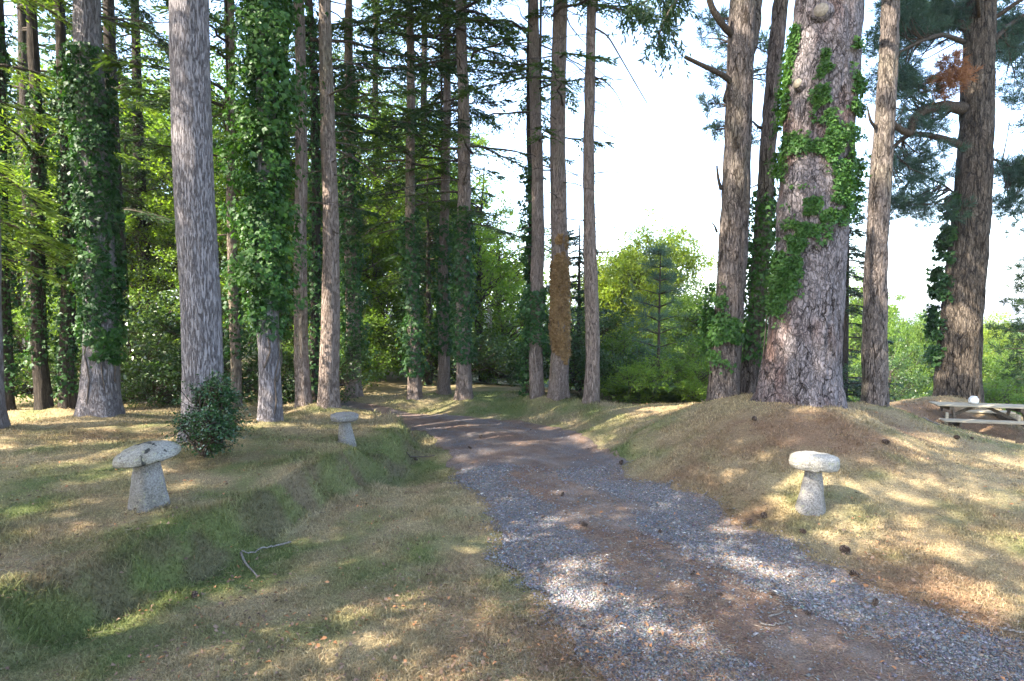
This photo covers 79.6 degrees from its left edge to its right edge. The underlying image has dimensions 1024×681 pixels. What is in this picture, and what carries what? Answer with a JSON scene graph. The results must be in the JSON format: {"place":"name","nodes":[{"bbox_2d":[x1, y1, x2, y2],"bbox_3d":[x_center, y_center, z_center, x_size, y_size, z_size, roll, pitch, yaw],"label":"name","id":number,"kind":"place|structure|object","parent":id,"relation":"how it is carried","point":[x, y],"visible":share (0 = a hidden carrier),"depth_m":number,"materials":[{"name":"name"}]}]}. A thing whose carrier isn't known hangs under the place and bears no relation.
{"place":"outdoors","nodes":[
{"label":"outdoors","id":0,"kind":"place"},
{"bbox_2d":[0,311,1023,680],"bbox_3d":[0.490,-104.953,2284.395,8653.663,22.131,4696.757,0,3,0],"label":"ground","id":1,"kind":"structure","parent":0,"point":[388,385],"depth_m":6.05,"materials":[{"name":"plant"}]},
{"bbox_2d":[0,225,10,428],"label":"fir tree","id":2,"kind":"object","parent":1,"relation":"on","point":[4,420],"visible":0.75,"depth_m":8.36,"materials":[{"name":"brown plant"}]},
{"bbox_2d":[0,0,26,410],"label":"fir tree","id":3,"kind":"object","parent":1,"relation":"on","point":[10,365],"visible":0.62,"depth_m":10.92,"materials":[{"name":"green plant"}]},
{"bbox_2d":[4,0,60,373],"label":"hemlock tree","id":4,"kind":"object","parent":1,"relation":"on","point":[16,128],"visible":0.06,"depth_m":18.75,"materials":[{"name":"green plant"}]},
{"bbox_2d":[3,0,79,409],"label":"fir tree","id":5,"kind":"object","parent":1,"relation":"on","point":[38,332],"visible":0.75,"depth_m":10.83,"materials":[{"name":"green plant"}]},
{"bbox_2d":[11,294,81,402],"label":"bush","id":6,"kind":"object","parent":1,"relation":"on","point":[23,332],"visible":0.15,"depth_m":13.19,"materials":[{"name":"green plant"}]},
{"bbox_2d":[45,0,81,408],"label":"fir tree","id":7,"kind":"object","parent":1,"relation":"on","point":[67,350],"visible":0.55,"depth_m":10.96,"materials":[{"name":"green plant"}]},
{"bbox_2d":[5,0,130,353],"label":"fir tree","id":8,"kind":"object","parent":1,"relation":"on","point":[22,61],"visible":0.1,"depth_m":16.12,"materials":[{"name":"green plant"}]},
{"bbox_2d":[6,54,152,354],"bbox_3d":[-15.663,-3.630,19.339,7.384,10.515,7.868,0,3,0],"label":"broadleaf tree","id":9,"kind":"object","parent":1,"relation":"on","point":[12,272],"visible":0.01,"depth_m":18.82,"materials":[{"name":"green plant"}]},
{"bbox_2d":[0,0,161,292],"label":"hemlock tree","id":10,"kind":"object","parent":1,"relation":"on","point":[21,230],"visible":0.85,"depth_m":9.84,"materials":[{"name":"green plant"}]},
{"bbox_2d":[15,331,160,405],"bbox_3d":[-9.512,0.735,13.356,3.206,1.999,3.012,0,3,0],"label":"bush","id":11,"kind":"object","parent":1,"relation":"on","point":[51,371],"visible":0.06,"depth_m":12.67,"materials":[{"name":"green plant"}]},
{"bbox_2d":[8,34,173,286],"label":"broadleaf tree","id":12,"kind":"object","parent":1,"relation":"on","point":[125,125],"visible":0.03,"depth_m":21.32,"materials":[{"name":"green plant"}]},
{"bbox_2d":[8,138,175,370],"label":"broadleaf tree","id":13,"kind":"object","parent":1,"relation":"on","point":[54,224],"visible":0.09,"depth_m":15.75,"materials":[{"name":"green plant"}]},
{"bbox_2d":[55,0,168,416],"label":"fir tree","id":14,"kind":"object","parent":1,"relation":"on","point":[100,272],"visible":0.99,"depth_m":9.26,"materials":[{"name":"green plant"}]},
{"bbox_2d":[6,0,220,401],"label":"fir tree","id":15,"kind":"object","parent":1,"relation":"on","point":[108,37],"visible":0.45,"depth_m":14.57,"materials":[{"name":"green plant"}]},
{"bbox_2d":[8,109,221,355],"bbox_3d":[-11.272,-2.506,17.447,5.958,8.385,6.335,0,3,0],"label":"broadleaf tree","id":16,"kind":"object","parent":1,"relation":"on","point":[133,185],"visible":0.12,"depth_m":16.86,"materials":[{"name":"green plant"}]},
{"bbox_2d":[18,271,228,404],"bbox_3d":[-7.960,0.059,13.229,3.967,3.214,3.959,0,3,0],"label":"bush","id":17,"kind":"object","parent":1,"relation":"on","point":[141,347],"visible":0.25,"depth_m":12.72,"materials":[{"name":"green plant"}]},
{"bbox_2d":[47,0,222,351],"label":"fir tree","id":18,"kind":"object","parent":1,"relation":"on","point":[135,57],"visible":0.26,"depth_m":16.66,"materials":[{"name":"green plant"}]},
{"bbox_2d":[41,12,243,266],"bbox_3d":[-14.308,-6.083,27.271,10.228,14.900,9.894,0,3,0],"label":"broadleaf tree","id":19,"kind":"object","parent":1,"relation":"on","point":[145,83],"visible":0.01,"depth_m":26.04,"materials":[{"name":"green plant"}]},
{"bbox_2d":[112,440,180,512],"bbox_3d":[-3.223,1.259,5.442,0.529,0.732,0.528,0,3,0],"label":"staddle stone","id":20,"kind":"object","parent":1,"relation":"on","point":[148,488],"visible":0.94,"depth_m":5.33,"materials":[{"name":"stone"}]},
{"bbox_2d":[52,55,244,267],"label":"broadleaf tree","id":21,"kind":"object","parent":1,"relation":"on","point":[211,60],"visible":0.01,"depth_m":27.91,"materials":[{"name":"green plant"}]},
{"bbox_2d":[121,344,228,407],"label":"bush","id":22,"kind":"object","parent":1,"relation":"on","point":[158,394],"visible":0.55,"depth_m":12.01,"materials":[{"name":"leaf"},{"name":"bark"}]},
{"bbox_2d":[168,0,223,442],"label":"fir tree","id":23,"kind":"object","parent":1,"relation":"on","point":[195,215],"visible":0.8,"depth_m":7.46,"materials":[{"name":"grey plant"}]},
{"bbox_2d":[161,369,256,458],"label":"holly bush","id":24,"kind":"object","parent":1,"relation":"on","point":[212,425],"visible":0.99,"depth_m":6.79,"materials":[{"name":"green plant"}]},
{"bbox_2d":[125,152,293,373],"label":"broadleaf tree","id":25,"kind":"object","parent":1,"relation":"on","point":[162,237],"visible":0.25,"depth_m":15.72,"materials":[{"name":"green plant"}]},
{"bbox_2d":[125,287,293,400],"bbox_3d":[-6.061,0.247,12.954,3.426,2.893,3.622,-1,3,-26],"label":"bush","id":26,"kind":"object","parent":1,"relation":"on","point":[170,327],"visible":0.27,"depth_m":12.21,"materials":[{"name":"green plant"}]},
{"bbox_2d":[119,50,320,347],"bbox_3d":[-10.576,-4.155,21.513,8.293,11.046,7.976,0,3,0],"label":"broadleaf tree","id":27,"kind":"object","parent":1,"relation":"on","point":[156,121],"visible":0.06,"depth_m":19.91,"materials":[{"name":"green plant"}]},
{"bbox_2d":[88,0,358,407],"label":"fir tree","id":28,"kind":"object","parent":1,"relation":"on","point":[235,332],"visible":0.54,"depth_m":10.65,"materials":[{"name":"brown plant"}]},
{"bbox_2d":[240,541,290,576],"bbox_3d":[-2.146,1.820,5.189,0.315,0.085,0.771,0,3,0],"label":"stick","id":29,"kind":"object","parent":1,"relation":"on","point":[245,562],"visible":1,"depth_m":5.24,"materials":[{"name":"wood"}]},
{"bbox_2d":[130,1,401,284],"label":"broadleaf tree","id":30,"kind":"object","parent":1,"relation":"on","point":[214,80],"visible":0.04,"depth_m":17.48,"materials":[{"name":"green plant"}]},
{"bbox_2d":[171,158,362,379],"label":"broadleaf tree","id":31,"kind":"object","parent":1,"relation":"on","point":[287,262],"visible":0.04,"depth_m":16.81,"materials":[{"name":"green plant"}]},
{"bbox_2d":[212,0,327,421],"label":"fir tree","id":32,"kind":"object","parent":1,"relation":"on","point":[263,70],"visible":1,"depth_m":8.81,"materials":[{"name":"green plant"}]},
{"bbox_2d":[213,2,342,358],"bbox_3d":[-6.644,-8.193,18.620,4.557,19.216,4.701,0,3,0],"label":"fir tree","id":33,"kind":"object","parent":1,"relation":"on","point":[290,57],"visible":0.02,"depth_m":18.66,"materials":[{"name":"green plant"}]},
{"bbox_2d":[224,329,387,406],"bbox_3d":[-4.492,0.839,13.329,3.603,2.284,3.662,0,3,0],"label":"bush","id":34,"kind":"object","parent":1,"relation":"on","point":[288,388],"visible":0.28,"depth_m":12.98,"materials":[{"name":"green plant"}]},
{"bbox_2d":[283,0,339,407],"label":"fir tree","id":35,"kind":"object","parent":1,"relation":"on","point":[303,393],"visible":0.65,"depth_m":10.13,"materials":[{"name":"brown plant"}]},
{"bbox_2d":[280,297,397,388],"bbox_3d":[-4.533,0.107,15.497,3.236,2.732,3.420,-1,3,-23],"label":"bush","id":36,"kind":"object","parent":1,"relation":"on","point":[371,325],"visible":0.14,"depth_m":15.47,"materials":[{"name":"green plant"}]},
{"bbox_2d":[213,0,470,402],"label":"fir tree","id":37,"kind":"object","parent":1,"relation":"on","point":[314,153],"visible":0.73,"depth_m":10.61,"materials":[{"name":"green plant"}]},
{"bbox_2d":[330,412,358,446],"bbox_3d":[-2.287,1.278,8.408,0.386,0.564,0.398,0,3,0],"label":"staddle stone","id":38,"kind":"object","parent":1,"relation":"on","point":[344,420],"visible":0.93,"depth_m":8.32,"materials":[{"name":"stone"}]},
{"bbox_2d":[288,165,425,347],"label":"broadleaf tree","id":39,"kind":"object","parent":1,"relation":"on","point":[384,243],"visible":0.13,"depth_m":17.72,"materials":[{"name":"green plant"}]},
{"bbox_2d":[283,0,454,398],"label":"fir tree","id":40,"kind":"object","parent":1,"relation":"on","point":[351,281],"visible":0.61,"depth_m":13.90,"materials":[{"name":"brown plant"}]},
{"bbox_2d":[308,0,433,348],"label":"fir tree","id":41,"kind":"object","parent":1,"relation":"on","point":[374,88],"visible":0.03,"depth_m":22.64,"materials":[{"name":"green plant"}]},
{"bbox_2d":[317,0,427,408],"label":"fir tree","id":42,"kind":"object","parent":1,"relation":"on","point":[328,386],"visible":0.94,"depth_m":10.08,"materials":[{"name":"brown plant"}]},
{"bbox_2d":[309,269,437,382],"bbox_3d":[-3.942,-0.503,18.018,4.427,3.536,4.188,2,3,32],"label":"bush","id":43,"kind":"object","parent":1,"relation":"on","point":[392,301],"visible":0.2,"depth_m":17.83,"materials":[{"name":"green plant"}]},
{"bbox_2d":[293,78,472,315],"bbox_3d":[-6.189,-4.983,26.276,9.726,12.643,9.112,0,3,0],"label":"broadleaf tree","id":44,"kind":"object","parent":1,"relation":"on","point":[362,91],"visible":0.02,"depth_m":25.16,"materials":[{"name":"green plant"}]},
{"bbox_2d":[290,97,488,370],"bbox_3d":[-4.134,-3.272,20.590,7.294,9.450,6.629,0,3,0],"label":"broadleaf tree","id":45,"kind":"object","parent":1,"relation":"on","point":[368,189],"visible":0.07,"depth_m":19.96,"materials":[{"name":"green plant"}]},
{"bbox_2d":[292,0,545,399],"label":"fir tree","id":46,"kind":"object","parent":1,"relation":"on","point":[413,357],"visible":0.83,"depth_m":13.81,"materials":[{"name":"green plant"}]},
{"bbox_2d":[335,0,518,394],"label":"fir tree","id":47,"kind":"object","parent":1,"relation":"on","point":[442,249],"visible":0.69,"depth_m":14.33,"materials":[{"name":"green plant"}]},
{"bbox_2d":[375,170,485,384],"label":"spruce tree","id":48,"kind":"object","parent":1,"relation":"on","point":[428,290],"visible":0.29,"depth_m":16.87,"materials":[{"name":"green plant"}]},
{"bbox_2d":[360,137,506,377],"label":"broadleaf tree","id":49,"kind":"object","parent":1,"relation":"on","point":[387,267],"visible":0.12,"depth_m":18.29,"materials":[{"name":"green plant"}]},
{"bbox_2d":[369,3,499,319],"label":"fir tree","id":50,"kind":"object","parent":1,"relation":"on","point":[426,91],"visible":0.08,"depth_m":21.55,"materials":[{"name":"green plant"}]},
{"bbox_2d":[367,128,511,301],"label":"broadleaf tree","id":51,"kind":"object","parent":1,"relation":"on","point":[480,142],"visible":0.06,"depth_m":28.04,"materials":[{"name":"green plant"}]},
{"bbox_2d":[366,296,516,380],"bbox_3d":[-2.322,0.162,18.255,5.332,3.284,5.214,0,3,0],"label":"bush","id":52,"kind":"object","parent":1,"relation":"on","point":[392,319],"visible":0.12,"depth_m":17.42,"materials":[{"name":"green plant"}]},
{"bbox_2d":[378,315,518,386],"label":"bush","id":53,"kind":"object","parent":1,"relation":"on","point":[485,352],"visible":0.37,"depth_m":16.85,"materials":[{"name":"green plant"}]},
{"bbox_2d":[368,142,546,382],"bbox_3d":[-1.600,-2.241,19.006,5.228,7.892,5.039,0,3,0],"label":"broadleaf tree","id":54,"kind":"object","parent":1,"relation":"on","point":[480,266],"visible":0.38,"depth_m":18.46,"materials":[{"name":"green plant"}]},
{"bbox_2d":[357,0,575,399],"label":"fir tree","id":55,"kind":"object","parent":1,"relation":"on","point":[463,272],"visible":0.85,"depth_m":13.30,"materials":[{"name":"green plant"}]},
{"bbox_2d":[484,309,491,382],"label":"tree","id":56,"kind":"object","parent":1,"relation":"on","point":[489,317],"visible":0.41,"depth_m":18.53,"materials":[{"name":"plant"}]},
{"bbox_2d":[450,326,546,386],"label":"bush","id":57,"kind":"object","parent":1,"relation":"on","point":[504,375],"visible":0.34,"depth_m":16.92,"materials":[{"name":"green plant"}]},
{"bbox_2d":[470,287,549,383],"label":"bush","id":58,"kind":"object","parent":1,"relation":"on","point":[503,323],"visible":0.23,"depth_m":18.20,"materials":[{"name":"green plant"}]},
{"bbox_2d":[0,398,1023,680],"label":"leaf litter","id":59,"kind":"object","parent":1,"relation":"on","point":[540,668],"visible":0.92,"depth_m":4.09,"materials":[{"name":"plant"}]},
{"bbox_2d":[0,393,1023,680],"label":"pine needles","id":60,"kind":"object","parent":1,"relation":"on","point":[692,649],"visible":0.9,"depth_m":4.25,"materials":[{"name":"plant"}]},
{"bbox_2d":[451,207,573,383],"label":"broadleaf tree","id":61,"kind":"object","parent":1,"relation":"on","point":[509,239],"visible":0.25,"depth_m":23.69,"materials":[{"name":"green plant"}]},
{"bbox_2d":[413,0,618,398],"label":"fir tree","id":62,"kind":"object","parent":1,"relation":"on","point":[534,328],"visible":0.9,"depth_m":12.89,"materials":[{"name":"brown plant"}]},
{"bbox_2d":[14,188,1023,388],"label":"woods","id":63,"kind":"object","parent":1,"relation":"on","point":[245,327],"depth_m":41.60,"materials":[{"name":"plant"}]},
{"bbox_2d":[513,1,546,396],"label":"ivy clad tree","id":64,"kind":"object","parent":1,"relation":"on","point":[524,368],"visible":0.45,"depth_m":13.40,"materials":[{"name":"green plant"}]},
{"bbox_2d":[450,0,656,400],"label":"fir tree","id":65,"kind":"object","parent":1,"relation":"on","point":[560,318],"visible":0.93,"depth_m":12.55,"materials":[{"name":"brown plant"}]},
{"bbox_2d":[508,290,639,390],"bbox_3d":[1.485,0.090,14.487,3.184,2.571,3.213,0,3,0],"label":"bush","id":66,"kind":"object","parent":1,"relation":"on","point":[579,348],"visible":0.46,"depth_m":14.07,"materials":[{"name":"green plant"}]},
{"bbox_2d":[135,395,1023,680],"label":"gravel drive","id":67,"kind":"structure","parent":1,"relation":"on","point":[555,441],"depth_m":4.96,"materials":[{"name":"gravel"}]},
{"bbox_2d":[412,419,1023,680],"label":"gravel","id":68,"kind":"structure","parent":67,"relation":"on","point":[823,603],"depth_m":4.63,"materials":[{"name":"gravel"}]},
{"bbox_2d":[760,611,791,626],"bbox_3d":[1.765,1.862,4.100,0.300,0.032,0.124,-2,3,-29],"label":"stick","id":69,"kind":"object","parent":68,"relation":"on","point":[775,622],"visible":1,"depth_m":4.06,"materials":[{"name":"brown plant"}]},
{"bbox_2d":[543,225,617,390],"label":"spruce tree","id":70,"kind":"object","parent":1,"relation":"on","point":[579,299],"visible":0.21,"depth_m":15.88,"materials":[{"name":"green plant"}]},
{"bbox_2d":[569,255,621,389],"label":"broadleaf tree","id":71,"kind":"object","parent":1,"relation":"on","point":[584,320],"visible":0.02,"depth_m":36.23,"materials":[{"name":"green plant"}]},
{"bbox_2d":[522,0,683,403],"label":"fir tree","id":72,"kind":"object","parent":1,"relation":"on","point":[591,392],"visible":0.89,"depth_m":12.12,"materials":[{"name":"brown plant"}]},
{"bbox_2d":[569,317,665,395],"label":"bush","id":73,"kind":"object","parent":1,"relation":"on","point":[618,345],"visible":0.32,"depth_m":14.10,"materials":[{"name":"green plant"}]},
{"bbox_2d":[601,381,653,401],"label":"fern","id":74,"kind":"object","parent":1,"relation":"on","point":[612,391],"visible":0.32,"depth_m":13.17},
{"bbox_2d":[607,382,675,402],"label":"fern","id":75,"kind":"object","parent":1,"relation":"on","point":[638,395],"visible":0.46,"depth_m":12.74,"materials":[{"name":"plant"}]},
{"bbox_2d":[606,327,678,379],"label":"bush","id":76,"kind":"object","parent":1,"relation":"on","point":[644,346],"visible":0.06,"depth_m":16.90,"materials":[{"name":"green plant"}]},
{"bbox_2d":[600,352,686,403],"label":"bush","id":77,"kind":"object","parent":1,"relation":"on","point":[640,378],"visible":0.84,"depth_m":12.66,"materials":[{"name":"leaf"},{"name":"twig"}]},
{"bbox_2d":[571,203,717,391],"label":"broadleaf tree","id":78,"kind":"object","parent":1,"relation":"on","point":[613,280],"visible":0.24,"depth_m":28.46,"materials":[{"name":"green plant"}]},
{"bbox_2d":[620,241,693,401],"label":"young pine","id":79,"kind":"object","parent":1,"relation":"on","point":[658,250],"visible":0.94,"depth_m":14.08,"materials":[{"name":"green plant"}]},
{"bbox_2d":[639,379,689,402],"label":"fern","id":80,"kind":"object","parent":1,"relation":"on","point":[670,399],"visible":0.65,"depth_m":12.63,"materials":[{"name":"plant"}]},
{"bbox_2d":[642,349,707,403],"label":"bush","id":81,"kind":"object","parent":1,"relation":"on","point":[678,367],"visible":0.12,"depth_m":13.64,"materials":[{"name":"green plant"}]},
{"bbox_2d":[651,326,710,379],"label":"bush","id":82,"kind":"object","parent":1,"relation":"on","point":[666,355],"visible":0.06,"depth_m":14.70,"materials":[{"name":"green plant"}]},
{"bbox_2d":[664,357,709,401],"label":"bush","id":83,"kind":"object","parent":1,"relation":"on","point":[696,384],"visible":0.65,"depth_m":12.27,"materials":[{"name":"green plant"}]},
{"bbox_2d":[642,275,747,403],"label":"broadleaf tree","id":84,"kind":"object","parent":1,"relation":"on","point":[690,305],"visible":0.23,"depth_m":23.62,"materials":[{"name":"green plant"}]},
{"bbox_2d":[607,0,785,400],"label":"pine tree","id":85,"kind":"object","parent":1,"relation":"on","point":[721,331],"visible":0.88,"depth_m":9.54,"materials":[{"name":"brown plant"}]},
{"bbox_2d":[663,334,742,401],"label":"bush","id":86,"kind":"object","parent":1,"relation":"on","point":[694,345],"visible":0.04,"depth_m":13.67,"materials":[{"name":"green plant"}]},
{"bbox_2d":[740,0,788,394],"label":"pine tree","id":87,"kind":"object","parent":1,"relation":"on","point":[763,204],"visible":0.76,"depth_m":9.87,"materials":[{"name":"brown plant"}]},
{"bbox_2d":[749,0,871,410],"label":"pine tree","id":88,"kind":"object","parent":1,"relation":"on","point":[816,170],"visible":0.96,"depth_m":8.43,"materials":[{"name":"brown plant"}]},
{"bbox_2d":[789,451,839,515],"bbox_3d":[2.950,1.428,6.008,0.450,0.693,0.440,0,3,0],"label":"staddle stone","id":89,"kind":"object","parent":1,"relation":"on","point":[813,465],"visible":0.98,"depth_m":5.91,"materials":[{"name":"stone"}]},
{"bbox_2d":[839,545,850,553],"bbox_3d":[2.819,1.771,5.208,0.094,0.080,0.080,18,-2,-15],"label":"pine cone","id":90,"kind":"object","parent":1,"relation":"on","point":[845,549],"visible":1,"depth_m":5.19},
{"bbox_2d":[842,181,904,401],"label":"spruce tree","id":91,"kind":"object","parent":1,"relation":"on","point":[855,384],"visible":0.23,"depth_m":17.33,"materials":[{"name":"green plant"}]},
{"bbox_2d":[859,0,899,406],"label":"pine tree","id":92,"kind":"object","parent":1,"relation":"on","point":[874,366],"visible":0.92,"depth_m":10.67,"materials":[{"name":"brown plant"}]},
{"bbox_2d":[848,264,911,401],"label":"broadleaf tree","id":93,"kind":"object","parent":1,"relation":"on","point":[855,343],"visible":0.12,"depth_m":38.70,"materials":[{"name":"green plant"}]},
{"bbox_2d":[848,336,932,401],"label":"broadleaf tree","id":94,"kind":"object","parent":1,"relation":"on","point":[900,392],"visible":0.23,"depth_m":28.19,"materials":[{"name":"green plant"}]},
{"bbox_2d":[859,295,938,354],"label":"broadleaf tree","id":95,"kind":"object","parent":1,"relation":"on","point":[902,321],"visible":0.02,"depth_m":41.93,"materials":[{"name":"green plant"}]},
{"bbox_2d":[888,302,936,399],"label":"broadleaf tree","id":96,"kind":"object","parent":1,"relation":"on","point":[918,339],"visible":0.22,"depth_m":32.28,"materials":[{"name":"green plant"}]},
{"bbox_2d":[856,0,1023,402],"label":"pine tree","id":97,"kind":"object","parent":1,"relation":"on","point":[957,290],"visible":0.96,"depth_m":14.14,"materials":[{"name":"green plant"}]},
{"bbox_2d":[928,401,1023,427],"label":"picnic table","id":98,"kind":"object","parent":1,"relation":"on","point":[1004,417],"visible":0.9,"depth_m":12.60,"materials":[{"name":"grey wood"}]},
{"bbox_2d":[930,339,1023,413],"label":"broadleaf tree","id":99,"kind":"object","parent":1,"relation":"on","point":[992,370],"visible":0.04,"depth_m":28.58,"materials":[{"name":"green plant"}]},
{"bbox_2d":[982,307,1023,372],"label":"broadleaf tree","id":100,"kind":"object","parent":1,"relation":"on","point":[986,333],"visible":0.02,"depth_m":43.82,"materials":[{"name":"green plant"}]},
{"bbox_2d":[982,366,1023,415],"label":"bush","id":101,"kind":"object","parent":1,"relation":"on","point":[1001,395],"visible":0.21,"depth_m":17.05,"materials":[{"name":"green plant"}]},
{"bbox_2d":[983,113,1023,397],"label":"pine tree","id":102,"kind":"object","parent":1,"relation":"on","point":[1014,328],"visible":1,"depth_m":13.38,"materials":[{"name":"green plant"}]},
{"bbox_2d":[985,332,1023,383],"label":"broadleaf tree","id":103,"kind":"object","parent":1,"relation":"on","point":[1020,350],"visible":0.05,"depth_m":38.89,"materials":[{"name":"green plant"}]},
{"bbox_2d":[999,627,1023,632],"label":"stick","id":104,"kind":"object","parent":1,"relation":"on","point":[1005,628],"visible":0.98,"depth_m":3.99,"materials":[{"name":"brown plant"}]},
{"bbox_2d":[4,0,1023,310],"label":"sky","id":105,"kind":"structure","parent":0,"point":[673,164],"materials":[{"name":"white"}]},
{"bbox_2d":[968,396,978,403],"bbox_3d":[9.599,1.233,12.777,0.185,0.158,0.185,0,3,0],"label":"lidded jar","id":106,"kind":"object","parent":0,"point":[973,399],"visible":1,"depth_m":12.72,"materials":[{"name":"white ceramic"}]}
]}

